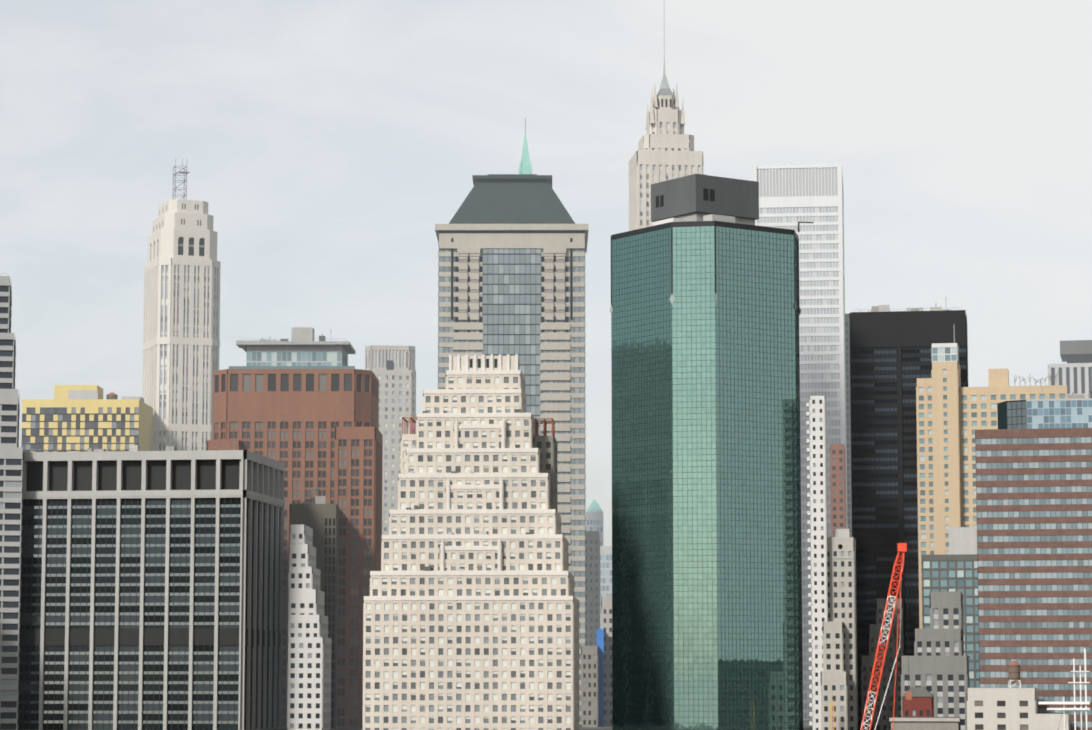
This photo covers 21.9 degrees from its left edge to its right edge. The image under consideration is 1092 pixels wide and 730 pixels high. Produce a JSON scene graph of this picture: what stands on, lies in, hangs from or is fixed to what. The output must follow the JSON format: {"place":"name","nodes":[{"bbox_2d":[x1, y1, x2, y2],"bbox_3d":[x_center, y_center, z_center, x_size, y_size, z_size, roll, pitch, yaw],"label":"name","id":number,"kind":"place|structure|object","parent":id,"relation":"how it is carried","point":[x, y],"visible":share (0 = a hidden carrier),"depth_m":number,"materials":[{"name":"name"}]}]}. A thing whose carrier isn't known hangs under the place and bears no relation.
{"place":"outdoors","nodes":[
{"label":"outdoors","id":0,"kind":"place"},
{"bbox_2d":[0,273,23,729],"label":"stepped tower","id":1,"kind":"structure","parent":0,"point":[11,471],"depth_m":1002.59,"materials":[{"name":"grey concrete"}]},
{"bbox_2d":[21,385,152,451],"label":"yellow apartment block","id":2,"kind":"structure","parent":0,"point":[75,418],"depth_m":1186.73,"materials":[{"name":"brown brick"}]},
{"bbox_2d":[17,438,284,729],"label":"office building","id":3,"kind":"structure","parent":0,"point":[151,589],"depth_m":1003.80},
{"bbox_2d":[207,327,382,726],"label":"skyscraper","id":4,"kind":"structure","parent":0,"point":[302,405],"depth_m":1104.16,"materials":[{"name":"brown brick"}]},
{"bbox_2d":[287,525,330,729],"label":"white stepped building","id":5,"kind":"structure","parent":0,"point":[309,679],"depth_m":1019.00,"materials":[{"name":"white concrete"}]},
{"bbox_2d":[289,486,339,728],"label":"building","id":6,"kind":"structure","parent":0,"point":[315,512],"depth_m":1062.16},
{"bbox_2d":[365,345,415,534],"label":"skyscraper","id":7,"kind":"structure","parent":0,"point":[392,368],"depth_m":1306.56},
{"bbox_2d":[275,720,812,729],"bbox_3d":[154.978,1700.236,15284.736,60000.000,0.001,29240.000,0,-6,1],"label":"ground","id":8,"kind":"structure","parent":0,"point":[806,726],"depth_m":1061.75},
{"bbox_2d":[142,158,220,450],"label":"skyscraper","id":9,"kind":"structure","parent":8,"relation":"on","point":[181,330],"depth_m":1231.43,"materials":[{"name":"stone"}]},
{"bbox_2d":[363,354,578,729],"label":"building","id":10,"kind":"structure","parent":8,"relation":"on","point":[471,612],"depth_m":900.53,"materials":[{"name":"beige stone"}]},
{"bbox_2d":[435,174,588,723],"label":"building","id":11,"kind":"structure","parent":8,"relation":"on","point":[511,256],"depth_m":1179.34,"materials":[{"name":"concrete"}]},
{"bbox_2d":[519,118,531,173],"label":"spire","id":12,"kind":"structure","parent":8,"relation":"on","point":[525,166],"depth_m":1438.05,"materials":[{"name":"green metal"}]},
{"bbox_2d":[581,646,598,726],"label":"stone building","id":13,"kind":"structure","parent":8,"relation":"on","point":[589,686],"depth_m":1092.36,"materials":[{"name":"grey stone"}]},
{"bbox_2d":[585,531,599,645],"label":"stone building","id":14,"kind":"structure","parent":8,"relation":"on","point":[592,572],"depth_m":1296.05,"materials":[{"name":"grey stone"}]},
{"bbox_2d":[586,500,602,545],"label":"building","id":15,"kind":"structure","parent":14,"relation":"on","point":[594,516],"depth_m":1499.43,"materials":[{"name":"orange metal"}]},
{"bbox_2d":[596,629,603,726],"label":"building","id":16,"kind":"structure","parent":8,"relation":"on","point":[600,641],"depth_m":1102.92,"materials":[{"name":"blue glass"}]},
{"bbox_2d":[600,546,611,628],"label":"building","id":17,"kind":"structure","parent":8,"relation":"on","point":[605,570],"depth_m":1396.62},
{"bbox_2d":[601,596,611,725],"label":"stone building","id":18,"kind":"structure","parent":8,"relation":"on","point":[606,613],"depth_m":1113.54,"materials":[{"name":"beige stone"}]},
{"bbox_2d":[610,174,813,729],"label":"skyscraper","id":19,"kind":"structure","parent":8,"relation":"on","point":[705,310],"depth_m":959.56,"materials":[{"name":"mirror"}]},
{"bbox_2d":[806,396,827,729],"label":"skyscraper","id":20,"kind":"structure","parent":8,"relation":"on","point":[817,504],"depth_m":960.86,"materials":[{"name":"beige concrete"}]},
{"bbox_2d":[830,694,833,729],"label":"crane","id":21,"kind":"object","parent":8,"relation":"on","point":[831,716],"visible":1,"depth_m":941.07,"materials":[{"name":"yellow metal"}]},
{"bbox_2d":[821,529,857,729],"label":"building","id":22,"kind":"structure","parent":8,"relation":"on","point":[839,677],"depth_m":958.99,"materials":[{"name":"beige stone"}]},
{"bbox_2d":[861,598,903,729],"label":"building","id":23,"kind":"structure","parent":8,"relation":"on","point":[886,712],"depth_m":993.97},
{"bbox_2d":[922,527,979,687],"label":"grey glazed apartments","id":24,"kind":"structure","parent":8,"relation":"on","point":[955,569],"depth_m":956.03,"materials":[{"name":"grey glass"}]},
{"bbox_2d":[916,336,1067,628],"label":"skyscraper","id":25,"kind":"structure","parent":8,"relation":"on","point":[952,415],"depth_m":993.32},
{"bbox_2d":[967,688,1069,729],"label":"building","id":26,"kind":"structure","parent":8,"relation":"on","point":[1002,708],"depth_m":811.96,"materials":[{"name":"white concrete"}]},
{"bbox_2d":[1008,660,1020,687],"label":"water tank","id":27,"kind":"object","parent":26,"relation":"on","point":[1014,672],"visible":1,"depth_m":818.06,"materials":[{"name":"brown wood"}]},
{"bbox_2d":[1038,649,1089,729],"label":"ship masts","id":28,"kind":"object","parent":8,"relation":"on","point":[1073,671],"visible":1,"depth_m":792.21},
{"bbox_2d":[0,0,1091,545],"label":"sky","id":29,"kind":"structure","parent":0,"point":[326,143],"materials":[{"name":"white"}]},
{"bbox_2d":[629,5,702,230],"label":"skyscraper","id":30,"kind":"structure","parent":0,"point":[665,152],"depth_m":1155.39,"materials":[{"name":"stone"}]},
{"bbox_2d":[752,163,846,719],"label":"skyscraper","id":31,"kind":"structure","parent":0,"point":[791,196],"depth_m":1268.52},
{"bbox_2d":[830,444,845,536],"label":"building","id":32,"kind":"structure","parent":0,"point":[837,488],"depth_m":1149.86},
{"bbox_2d":[845,314,851,536],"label":"skyscraper","id":33,"kind":"structure","parent":0,"point":[848,422],"depth_m":1333.37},
{"bbox_2d":[860,543,911,729],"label":"crawler crane","id":34,"kind":"object","parent":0,"point":[901,547],"visible":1,"depth_m":595.94,"materials":[{"name":"red metal"}]},
{"bbox_2d":[849,305,967,729],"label":"black tower","id":35,"kind":"structure","parent":0,"point":[890,357],"depth_m":1017.39,"materials":[{"name":"black glass"}]},
{"bbox_2d":[902,687,933,716],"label":"red brick house","id":36,"kind":"structure","parent":0,"point":[920,703],"depth_m":857.39,"materials":[{"name":"red brick"}]},
{"bbox_2d":[889,717,960,729],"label":"building","id":37,"kind":"structure","parent":0,"point":[927,723],"depth_m":836.73,"materials":[{"name":"beige concrete"}]},
{"bbox_2d":[900,591,969,729],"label":"building","id":38,"kind":"structure","parent":0,"point":[939,665],"depth_m":894.26,"materials":[{"name":"grey concrete"}]},
{"bbox_2d":[975,377,1091,729],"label":"striped office block","id":39,"kind":"structure","parent":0,"point":[1034,501],"depth_m":844.19,"materials":[{"name":"brick"}]},
{"bbox_2d":[1048,340,1091,398],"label":"building","id":40,"kind":"structure","parent":0,"point":[1074,373],"depth_m":1303.29,"materials":[{"name":"grey concrete"}]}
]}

